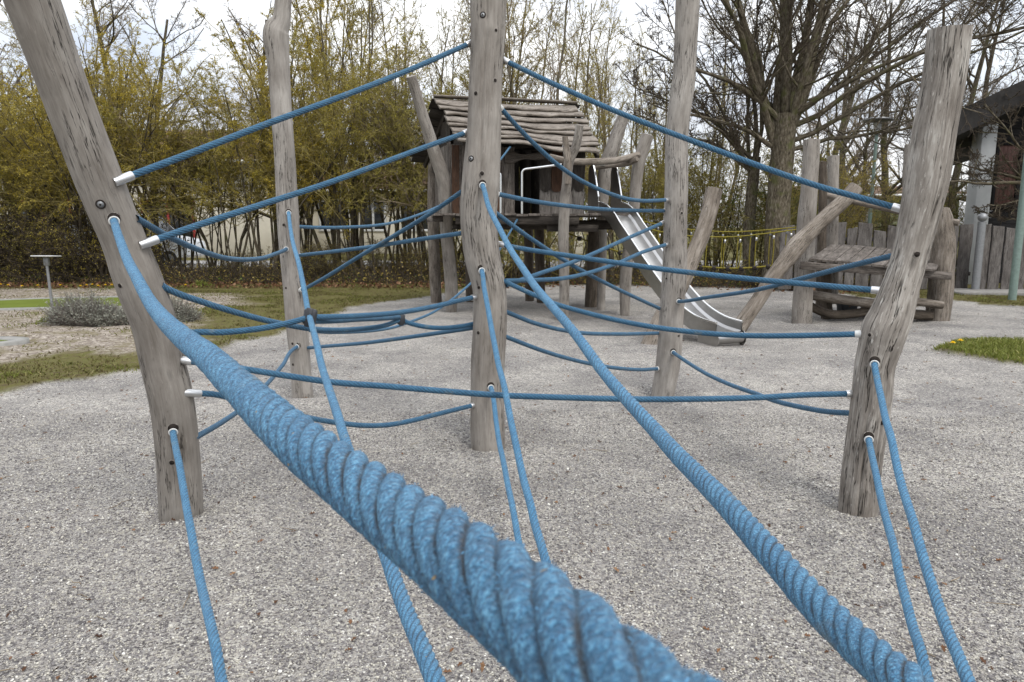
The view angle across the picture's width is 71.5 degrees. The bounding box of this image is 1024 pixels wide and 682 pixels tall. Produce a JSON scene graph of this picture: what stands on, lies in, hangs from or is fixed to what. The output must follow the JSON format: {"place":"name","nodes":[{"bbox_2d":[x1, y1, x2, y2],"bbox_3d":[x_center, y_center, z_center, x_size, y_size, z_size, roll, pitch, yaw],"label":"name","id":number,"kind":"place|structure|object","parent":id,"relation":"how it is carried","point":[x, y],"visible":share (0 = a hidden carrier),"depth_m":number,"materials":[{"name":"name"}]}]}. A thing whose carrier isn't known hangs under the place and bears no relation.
{"place":"outdoors","nodes":[
{"label":"outdoors","id":0,"kind":"place"},
{"bbox_2d":[0,130,322,257],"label":"building","id":1,"kind":"structure","parent":0,"point":[265,232],"depth_m":33.60,"materials":[{"name":"beige paint"}]},
{"bbox_2d":[309,164,582,253],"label":"building","id":2,"kind":"structure","parent":0,"point":[378,233],"depth_m":38.48,"materials":[{"name":"beige paint"}]},
{"bbox_2d":[0,228,1023,681],"bbox_3d":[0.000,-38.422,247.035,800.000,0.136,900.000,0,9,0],"label":"ground","id":3,"kind":"structure","parent":0,"point":[984,380],"depth_m":4.38,"materials":[{"name":"gravel"}]},
{"bbox_2d":[0,199,85,280],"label":"twig thicket","id":4,"kind":"object","parent":3,"relation":"on","point":[8,236],"visible":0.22,"depth_m":18.66,"materials":[{"name":"brown plant"}]},
{"bbox_2d":[0,82,96,249],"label":"hedge shrub","id":5,"kind":"object","parent":3,"relation":"on","point":[5,190],"visible":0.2,"depth_m":18.90,"materials":[{"name":"green plant"}]},
{"bbox_2d":[0,202,104,284],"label":"twig thicket","id":6,"kind":"object","parent":3,"relation":"on","point":[67,239],"visible":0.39,"depth_m":18.42,"materials":[{"name":"brown plant"}]},
{"bbox_2d":[0,199,107,282],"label":"twig thicket","id":7,"kind":"object","parent":3,"relation":"on","point":[36,261],"visible":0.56,"depth_m":18.45,"materials":[{"name":"brown plant"}]},
{"bbox_2d":[0,296,121,309],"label":"minigolf lane","id":8,"kind":"structure","parent":3,"relation":"on","point":[22,304],"depth_m":13.98,"materials":[{"name":"green carpet"}]},
{"bbox_2d":[0,0,141,240],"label":"slim tree","id":9,"kind":"object","parent":3,"relation":"on","point":[103,20],"visible":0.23,"depth_m":21.89,"materials":[{"name":"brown plant"}]},
{"bbox_2d":[0,59,164,280],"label":"hedge shrub","id":10,"kind":"object","parent":3,"relation":"on","point":[18,150],"visible":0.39,"depth_m":17.98,"materials":[{"name":"green plant"}]},
{"bbox_2d":[37,285,128,326],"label":"lavender bush","id":11,"kind":"object","parent":3,"relation":"on","point":[80,312],"visible":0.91,"depth_m":10.63,"materials":[{"name":"grey plant"}]},
{"bbox_2d":[13,187,182,280],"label":"twig thicket","id":12,"kind":"object","parent":3,"relation":"on","point":[87,251],"visible":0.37,"depth_m":18.48,"materials":[{"name":"brown plant"}]},
{"bbox_2d":[3,0,202,521],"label":"climbing post","id":13,"kind":"object","parent":3,"relation":"on","point":[43,32],"visible":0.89,"depth_m":3.07,"materials":[{"name":"grey wood"}]},
{"bbox_2d":[168,428,227,681],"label":"climbing rope","id":14,"kind":"object","parent":13,"relation":"attached to","point":[219,669],"visible":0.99,"depth_m":2.50,"materials":[{"name":"fabric"}]},
{"bbox_2d":[192,308,317,335],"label":"climbing rope","id":15,"kind":"object","parent":13,"relation":"attached to","point":[290,322],"visible":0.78,"depth_m":3.63,"materials":[{"name":"blue fabric fibre"},{"name":"grey plastic"}]},
{"bbox_2d":[162,282,404,332],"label":"climbing rope","id":16,"kind":"object","parent":13,"relation":"attached to","point":[210,304],"visible":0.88,"depth_m":3.75,"materials":[{"name":"fabric"}]},
{"bbox_2d":[112,39,470,186],"bbox_3d":[-0.963,-1.287,3.763,0.040,1.009,2.232,8,12,40],"label":"climbing rope","id":17,"kind":"object","parent":13,"relation":"attached to","point":[123,178],"visible":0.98,"depth_m":3.52,"materials":[{"name":"fabric"}]},
{"bbox_2d":[185,389,474,427],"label":"climbing rope","id":18,"kind":"object","parent":13,"relation":"attached to","point":[195,393],"visible":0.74,"depth_m":4.24,"materials":[{"name":"fabric"}]},
{"bbox_2d":[108,216,722,681],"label":"climbing rope","id":19,"kind":"object","parent":13,"relation":"attached to","point":[516,610],"visible":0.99,"depth_m":0.23,"materials":[{"name":"fabric"}]},
{"bbox_2d":[180,356,852,401],"bbox_3d":[0.098,0.187,3.588,3.480,0.281,0.040,-1,9,-4],"label":"climbing rope","id":20,"kind":"object","parent":13,"relation":"attached to","point":[184,360],"visible":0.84,"depth_m":3.59,"materials":[{"name":"fabric"}]},
{"bbox_2d":[0,0,225,248],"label":"hedge shrub","id":21,"kind":"object","parent":3,"relation":"on","point":[116,101],"visible":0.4,"depth_m":17.83,"materials":[{"name":"green plant"}]},
{"bbox_2d":[5,8,236,279],"bbox_3d":[-10.264,-5.138,18.472,6.972,7.450,4.044,7,12,38],"label":"hedge shrub","id":22,"kind":"object","parent":3,"relation":"on","point":[164,116],"visible":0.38,"depth_m":18.17,"materials":[{"name":"green plant"}]},
{"bbox_2d":[25,0,247,243],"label":"bare tree","id":23,"kind":"object","parent":3,"relation":"on","point":[114,37],"visible":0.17,"depth_m":22.51,"materials":[{"name":"brown plant"}]},
{"bbox_2d":[64,81,240,277],"bbox_3d":[-9.479,-4.250,19.026,3.919,5.500,3.902,-1,9,-7],"label":"hedge shrub","id":24,"kind":"object","parent":3,"relation":"on","point":[196,164],"visible":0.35,"depth_m":18.91,"materials":[{"name":"green plant"}]},
{"bbox_2d":[99,0,241,267],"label":"bare tree","id":25,"kind":"object","parent":3,"relation":"on","point":[171,41],"visible":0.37,"depth_m":21.76,"materials":[{"name":"brown plant"}]},
{"bbox_2d":[96,72,267,275],"bbox_3d":[-8.735,-4.281,19.325,4.462,5.473,4.911,1,9,8],"label":"hedge shrub","id":26,"kind":"object","parent":3,"relation":"on","point":[184,204],"visible":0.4,"depth_m":18.66,"materials":[{"name":"green plant"}]},
{"bbox_2d":[143,56,331,280],"bbox_3d":[-7.100,-4.380,19.236,4.640,5.691,5.107,2,9,12],"label":"hedge shrub","id":27,"kind":"object","parent":3,"relation":"on","point":[261,136],"visible":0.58,"depth_m":18.64,"materials":[{"name":"green plant"}]},
{"bbox_2d":[180,0,322,268],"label":"bare tree","id":28,"kind":"object","parent":3,"relation":"on","point":[242,32],"visible":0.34,"depth_m":23.67,"materials":[{"name":"brown plant"}]},
{"bbox_2d":[207,22,350,273],"bbox_3d":[-6.388,-5.268,20.569,3.818,7.033,6.582,-1,9,-8],"label":"hedge shrub","id":29,"kind":"object","parent":3,"relation":"on","point":[243,94],"visible":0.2,"depth_m":19.17,"materials":[{"name":"green plant"}]},
{"bbox_2d":[263,0,313,397],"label":"climbing post","id":30,"kind":"object","parent":3,"relation":"on","point":[276,28],"visible":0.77,"depth_m":6.02,"materials":[{"name":"grey wood"}]},
{"bbox_2d":[136,215,288,261],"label":"climbing rope","id":31,"kind":"object","parent":30,"relation":"attached to","point":[158,230],"visible":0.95,"depth_m":4.01,"materials":[{"name":"fabric"}]},
{"bbox_2d":[286,210,445,681],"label":"climbing rope","id":32,"kind":"object","parent":30,"relation":"attached to","point":[426,660],"visible":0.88,"depth_m":1.40,"materials":[{"name":"fabric"}]},
{"bbox_2d":[298,190,460,291],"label":"climbing rope","id":33,"kind":"object","parent":30,"relation":"attached to","point":[405,228],"visible":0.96,"depth_m":5.23,"materials":[{"name":"fabric"}]},
{"bbox_2d":[299,231,460,256],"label":"climbing rope","id":34,"kind":"object","parent":30,"relation":"attached to","point":[426,238],"visible":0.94,"depth_m":5.26,"materials":[{"name":"fabric"}]},
{"bbox_2d":[307,326,472,349],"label":"climbing rope","id":35,"kind":"object","parent":30,"relation":"attached to","point":[427,334],"visible":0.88,"depth_m":5.39,"materials":[{"name":"fabric"}]},
{"bbox_2d":[238,0,359,261],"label":"tall shrub","id":36,"kind":"object","parent":3,"relation":"on","point":[305,11],"visible":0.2,"depth_m":20.55,"materials":[{"name":"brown plant"}]},
{"bbox_2d":[194,0,417,277],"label":"tall shrub","id":37,"kind":"object","parent":3,"relation":"on","point":[231,44],"visible":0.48,"depth_m":19.42,"materials":[{"name":"green plant"}]},
{"bbox_2d":[181,11,431,280],"bbox_3d":[-5.698,-5.181,18.788,6.988,7.467,4.054,3,10,19],"label":"hedge shrub","id":38,"kind":"object","parent":3,"relation":"on","point":[239,203],"visible":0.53,"depth_m":18.63,"materials":[{"name":"green plant"}]},
{"bbox_2d":[250,0,406,269],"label":"tall shrub","id":39,"kind":"object","parent":3,"relation":"on","point":[256,37],"visible":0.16,"depth_m":21.66,"materials":[{"name":"green plant"}]},
{"bbox_2d":[235,22,439,279],"bbox_3d":[-4.074,-4.831,19.413,5.889,6.563,5.351,7,11,35],"label":"hedge shrub","id":40,"kind":"object","parent":3,"relation":"on","point":[355,188],"visible":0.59,"depth_m":18.39,"materials":[{"name":"green plant"}]},
{"bbox_2d":[302,0,438,262],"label":"slim tree","id":41,"kind":"object","parent":3,"relation":"on","point":[382,219],"visible":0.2,"depth_m":21.33,"materials":[{"name":"brown plant"}]},
{"bbox_2d":[322,23,458,277],"bbox_3d":[-3.073,-4.966,19.697,4.788,6.748,4.808,3,10,16],"label":"hedge shrub","id":42,"kind":"object","parent":3,"relation":"on","point":[410,130],"visible":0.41,"depth_m":18.60,"materials":[{"name":"green plant"}]},
{"bbox_2d":[344,0,439,269],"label":"slim tree","id":43,"kind":"object","parent":3,"relation":"on","point":[401,207],"visible":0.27,"depth_m":22.32,"materials":[{"name":"brown plant"}]},
{"bbox_2d":[343,62,469,272],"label":"hedge shrub","id":44,"kind":"object","parent":3,"relation":"on","point":[407,172],"visible":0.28,"depth_m":18.48,"materials":[{"name":"green plant"}]},
{"bbox_2d":[0,249,883,288],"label":"undergrowth","id":45,"kind":"object","parent":3,"relation":"on","point":[193,273],"visible":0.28,"depth_m":18.61,"materials":[{"name":"brown plant"}]},
{"bbox_2d":[415,0,470,251],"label":"slim tree","id":46,"kind":"object","parent":3,"relation":"on","point":[436,72],"visible":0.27,"depth_m":22.27,"materials":[{"name":"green plant"}]},
{"bbox_2d":[460,0,506,451],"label":"climbing post","id":47,"kind":"object","parent":3,"relation":"on","point":[479,231],"visible":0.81,"depth_m":4.55,"materials":[{"name":"grey wood"}]},
{"bbox_2d":[138,129,466,249],"bbox_3d":[-0.955,-0.892,3.875,0.040,0.731,2.121,8,12,41],"label":"climbing rope","id":48,"kind":"object","parent":47,"relation":"attached to","point":[150,241],"visible":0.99,"depth_m":3.65,"materials":[{"name":"fabric"}]},
{"bbox_2d":[316,294,477,319],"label":"climbing rope","id":49,"kind":"object","parent":47,"relation":"attached to","point":[473,297],"visible":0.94,"depth_m":4.18,"materials":[{"name":"fabric"}]},
{"bbox_2d":[488,385,522,545],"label":"climbing rope","id":50,"kind":"object","parent":47,"relation":"attached to","point":[514,515],"visible":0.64,"depth_m":3.70,"materials":[{"name":"fabric"}]},
{"bbox_2d":[478,268,550,562],"bbox_3d":[0.105,0.373,2.248,0.074,0.925,5.050,-1,9,-7],"label":"climbing rope","id":51,"kind":"object","parent":47,"relation":"attached to","point":[537,531],"visible":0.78,"depth_m":3.08,"materials":[{"name":"fabric"}]},
{"bbox_2d":[497,211,660,310],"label":"climbing rope","id":52,"kind":"object","parent":47,"relation":"attached to","point":[537,242],"visible":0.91,"depth_m":5.33,"materials":[{"name":"fabric"}]},
{"bbox_2d":[498,192,664,212],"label":"climbing rope","id":53,"kind":"object","parent":47,"relation":"attached to","point":[534,201],"visible":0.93,"depth_m":5.24,"materials":[{"name":"fabric"}]},
{"bbox_2d":[506,335,658,371],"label":"climbing rope","id":54,"kind":"object","parent":47,"relation":"attached to","point":[533,347],"visible":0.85,"depth_m":5.32,"materials":[{"name":"fabric"}]},
{"bbox_2d":[507,310,658,335],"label":"climbing rope","id":55,"kind":"object","parent":47,"relation":"attached to","point":[530,321],"visible":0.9,"depth_m":5.45,"materials":[{"name":"fabric"}]},
{"bbox_2d":[501,104,669,202],"bbox_3d":[0.629,-1.355,5.325,0.040,0.598,2.156,9,12,42],"label":"climbing rope","id":56,"kind":"object","parent":47,"relation":"attached to","point":[515,124],"visible":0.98,"depth_m":5.09,"materials":[{"name":"fabric"}]},
{"bbox_2d":[506,242,668,282],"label":"climbing rope","id":57,"kind":"object","parent":47,"relation":"attached to","point":[561,278],"visible":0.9,"depth_m":5.33,"materials":[{"name":"fabric"}]},
{"bbox_2d":[504,279,860,338],"bbox_3d":[0.888,-0.187,4.183,2.185,0.278,0.038,5,11,30],"label":"climbing rope","id":58,"kind":"object","parent":47,"relation":"attached to","point":[856,334],"visible":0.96,"depth_m":4.08,"materials":[{"name":"fabric"}]},
{"bbox_2d":[499,241,879,293],"bbox_3d":[0.901,-0.450,4.162,2.339,0.256,0.040,5,10,29],"label":"climbing rope","id":59,"kind":"object","parent":47,"relation":"attached to","point":[873,289],"visible":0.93,"depth_m":4.05,"materials":[{"name":"fabric"}]},
{"bbox_2d":[503,57,899,212],"bbox_3d":[0.953,-1.223,4.037,2.378,1.020,0.040,5,10,28],"label":"climbing rope","id":60,"kind":"object","parent":47,"relation":"attached to","point":[895,207],"visible":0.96,"depth_m":3.96,"materials":[{"name":"fabric"}]},
{"bbox_2d":[479,182,933,681],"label":"climbing rope","id":61,"kind":"object","parent":47,"relation":"attached to","point":[867,654],"visible":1,"depth_m":0.72,"materials":[{"name":"fabric"}]},
{"bbox_2d":[387,0,579,111],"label":"tree","id":62,"kind":"object","parent":3,"relation":"on","point":[525,59],"visible":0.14,"depth_m":18.42,"materials":[{"name":"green plant"}]},
{"bbox_2d":[408,0,608,273],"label":"slim tree","id":63,"kind":"object","parent":3,"relation":"on","point":[558,75],"visible":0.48,"depth_m":18.52,"materials":[{"name":"brown plant"}]},
{"bbox_2d":[458,0,560,274],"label":"slim tree","id":64,"kind":"object","parent":3,"relation":"on","point":[525,13],"visible":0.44,"depth_m":19.55,"materials":[{"name":"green plant"}]},
{"bbox_2d":[0,276,1022,681],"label":"leaf litter","id":65,"kind":"object","parent":3,"relation":"on","point":[220,282],"visible":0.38,"depth_m":17.04,"materials":[{"name":"plant"}]},
{"bbox_2d":[406,75,653,317],"bbox_3d":[0.134,-2.330,12.586,4.248,4.053,3.712,0,9,0],"label":"playhouse","id":66,"kind":"object","parent":3,"relation":"on","point":[528,169],"visible":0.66,"depth_m":11.95,"materials":[{"name":"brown wood"}]},
{"bbox_2d":[569,221,795,271],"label":"rope bridge","id":67,"kind":"structure","parent":66,"relation":"attached to","point":[726,268],"depth_m":12.64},
{"bbox_2d":[502,138,662,282],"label":"shrub","id":68,"kind":"object","parent":3,"relation":"on","point":[547,240],"visible":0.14,"depth_m":18.57,"materials":[{"name":"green plant"}]},
{"bbox_2d":[553,0,634,260],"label":"slim tree","id":69,"kind":"object","parent":3,"relation":"on","point":[577,59],"visible":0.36,"depth_m":24.62,"materials":[{"name":"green plant"}]},
{"bbox_2d":[564,12,633,269],"bbox_3d":[2.631,-6.021,22.290,2.467,7.920,2.784,-5,10,-26],"label":"slim tree","id":70,"kind":"object","parent":3,"relation":"on","point":[600,90],"visible":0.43,"depth_m":21.70,"materials":[{"name":"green plant"}]},
{"bbox_2d":[569,0,645,181],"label":"slim tree","id":71,"kind":"object","parent":3,"relation":"on","point":[597,61],"visible":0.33,"depth_m":25.38,"materials":[{"name":"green plant"}]},
{"bbox_2d":[570,107,646,281],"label":"hedge shrub","id":72,"kind":"object","parent":3,"relation":"on","point":[591,155],"visible":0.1,"depth_m":18.27,"materials":[{"name":"green plant"}]},
{"bbox_2d":[601,35,664,223],"bbox_3d":[3.903,-5.441,21.191,2.498,7.108,2.214,0,9,0],"label":"slim tree","id":73,"kind":"object","parent":3,"relation":"on","point":[639,126],"visible":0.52,"depth_m":21.12,"materials":[{"name":"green plant"}]},
{"bbox_2d":[588,165,745,346],"bbox_3d":[2.100,-1.400,10.251,0.458,2.491,3.376,-4,10,-23],"label":"slide","id":74,"kind":"object","parent":3,"relation":"on","point":[702,315],"visible":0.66,"depth_m":10.45,"materials":[{"name":"silver metal"}]},
{"bbox_2d":[596,146,741,279],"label":"shrub","id":75,"kind":"object","parent":3,"relation":"on","point":[655,219],"visible":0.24,"depth_m":18.91,"materials":[{"name":"green plant"}]},
{"bbox_2d":[651,0,699,395],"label":"climbing post","id":76,"kind":"object","parent":3,"relation":"on","point":[671,314],"visible":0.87,"depth_m":6.11,"materials":[{"name":"grey wood"}]},
{"bbox_2d":[671,350,848,415],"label":"climbing rope","id":77,"kind":"object","parent":76,"relation":"attached to","point":[786,403],"visible":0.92,"depth_m":4.58,"materials":[{"name":"fabric"}]},
{"bbox_2d":[676,253,890,303],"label":"climbing rope","id":78,"kind":"object","parent":76,"relation":"attached to","point":[836,269],"visible":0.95,"depth_m":4.41,"materials":[{"name":"fabric"}]},
{"bbox_2d":[621,128,737,243],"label":"hedge shrub","id":79,"kind":"object","parent":3,"relation":"on","point":[694,191],"visible":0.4,"depth_m":19.03,"materials":[{"name":"green plant"}]},
{"bbox_2d":[641,187,722,344],"bbox_3d":[2.208,-0.891,9.233,1.355,2.206,0.284,-6,11,-33],"label":"leaning log","id":80,"kind":"object","parent":3,"relation":"on","point":[705,224],"visible":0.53,"depth_m":9.24,"materials":[{"name":"grey wood"}]},
{"bbox_2d":[612,0,797,283],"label":"old tree","id":81,"kind":"object","parent":3,"relation":"on","point":[734,139],"visible":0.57,"depth_m":17.58,"materials":[{"name":"brown plant"}]},
{"bbox_2d":[621,130,800,278],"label":"shrub","id":82,"kind":"object","parent":3,"relation":"on","point":[703,193],"visible":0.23,"depth_m":19.21,"materials":[{"name":"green plant"}]},
{"bbox_2d":[689,0,826,261],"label":"slim tree","id":83,"kind":"object","parent":3,"relation":"on","point":[743,143],"visible":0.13,"depth_m":25.02,"materials":[{"name":"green plant"}]},
{"bbox_2d":[708,130,848,276],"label":"shrub","id":84,"kind":"object","parent":3,"relation":"on","point":[731,242],"visible":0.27,"depth_m":18.63,"materials":[{"name":"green plant"}]},
{"bbox_2d":[736,182,862,331],"bbox_3d":[4.080,-1.125,10.334,2.011,2.325,0.288,-2,9,-11],"label":"leaning log","id":85,"kind":"object","parent":3,"relation":"on","point":[794,249],"visible":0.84,"depth_m":10.22,"materials":[{"name":"grey wood"}]},
{"bbox_2d":[715,136,898,271],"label":"shrub","id":86,"kind":"object","parent":3,"relation":"on","point":[765,190],"visible":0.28,"depth_m":18.49,"materials":[{"name":"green plant"}]},
{"bbox_2d":[619,0,1023,289],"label":"old tree","id":87,"kind":"object","parent":3,"relation":"on","point":[781,117],"visible":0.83,"depth_m":16.42,"materials":[{"name":"brown plant"}]},
{"bbox_2d":[795,142,900,244],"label":"hedge shrub","id":88,"kind":"object","parent":3,"relation":"on","point":[859,178],"visible":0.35,"depth_m":19.33,"materials":[{"name":"green plant"}]},
{"bbox_2d":[795,3,918,186],"bbox_3d":[15.944,-9.815,34.040,8.419,11.811,6.492,-9,13,-43],"label":"bare tree","id":89,"kind":"object","parent":3,"relation":"on","point":[815,106],"visible":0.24,"depth_m":32.59,"materials":[{"name":"brown plant"}]},
{"bbox_2d":[795,0,928,213],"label":"bare tree","id":90,"kind":"object","parent":3,"relation":"on","point":[842,125],"visible":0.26,"depth_m":28.70,"materials":[{"name":"brown plant"}]},
{"bbox_2d":[825,97,916,242],"bbox_3d":[12.833,-5.558,25.018,4.350,6.102,3.354,4,10,22],"label":"tree","id":91,"kind":"object","parent":3,"relation":"on","point":[865,154],"visible":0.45,"depth_m":24.81,"materials":[{"name":"brown plant"}]},
{"bbox_2d":[791,139,959,323],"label":"log platform","id":92,"kind":"structure","parent":3,"relation":"on","point":[939,274],"depth_m":11.22,"materials":[{"name":"grey wood"}]},
{"bbox_2d":[777,213,1023,288],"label":"picket fence","id":93,"kind":"object","parent":3,"relation":"on","point":[985,271],"visible":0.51,"depth_m":16.38,"materials":[{"name":"grey wood"}]},
{"bbox_2d":[838,25,972,517],"bbox_3d":[1.957,-0.155,3.605,0.413,2.693,0.240,4,10,24],"label":"climbing post","id":94,"kind":"object","parent":3,"relation":"on","point":[887,322],"visible":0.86,"depth_m":3.50,"materials":[{"name":"grey wood"}]},
{"bbox_2d":[864,436,933,680],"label":"climbing rope","id":95,"kind":"object","parent":94,"relation":"attached to","point":[916,638],"visible":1,"depth_m":2.52,"materials":[{"name":"fabric"}]},
{"bbox_2d":[870,360,975,681],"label":"climbing rope","id":96,"kind":"object","parent":94,"relation":"attached to","point":[961,664],"visible":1,"depth_m":2.25,"materials":[{"name":"fabric"}]},
{"bbox_2d":[818,0,999,236],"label":"bare tree","id":97,"kind":"object","parent":3,"relation":"on","point":[883,141],"visible":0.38,"depth_m":24.80,"materials":[{"name":"brown plant"}]},
{"bbox_2d":[899,0,1023,206],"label":"bare tree","id":98,"kind":"object","parent":3,"relation":"on","point":[992,52],"visible":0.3,"depth_m":29.73,"materials":[{"name":"brown plant"}]},
{"bbox_2d":[900,0,1023,212],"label":"bare tree","id":99,"kind":"object","parent":3,"relation":"on","point":[958,167],"visible":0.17,"depth_m":26.20,"materials":[{"name":"brown plant"}]},
{"bbox_2d":[950,99,1023,225],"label":"lichen tree","id":100,"kind":"object","parent":3,"relation":"on","point":[991,172],"visible":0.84,"depth_m":16.49,"materials":[{"name":"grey plant"}]},
{"bbox_2d":[1008,157,1023,299],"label":"steel pole","id":101,"kind":"object","parent":3,"relation":"on","point":[1016,261],"depth_m":14.12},
{"bbox_2d":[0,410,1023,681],"bbox_3d":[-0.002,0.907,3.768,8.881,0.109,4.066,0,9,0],"label":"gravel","id":102,"kind":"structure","parent":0,"point":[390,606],"depth_m":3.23,"materials":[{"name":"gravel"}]},
{"bbox_2d":[0,277,1023,386],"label":"grass","id":103,"kind":"structure","parent":0,"point":[1017,343],"depth_m":10.90,"materials":[{"name":"plant"}]},
{"bbox_2d":[0,0,1023,227],"label":"sky","id":104,"kind":"structure","parent":0,"point":[243,9],"materials":[{"name":"white"}]},
{"bbox_2d":[953,80,1023,283],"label":"timber building","id":105,"kind":"structure","parent":0,"point":[988,148],"depth_m":17.92,"materials":[{"name":"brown wood"}]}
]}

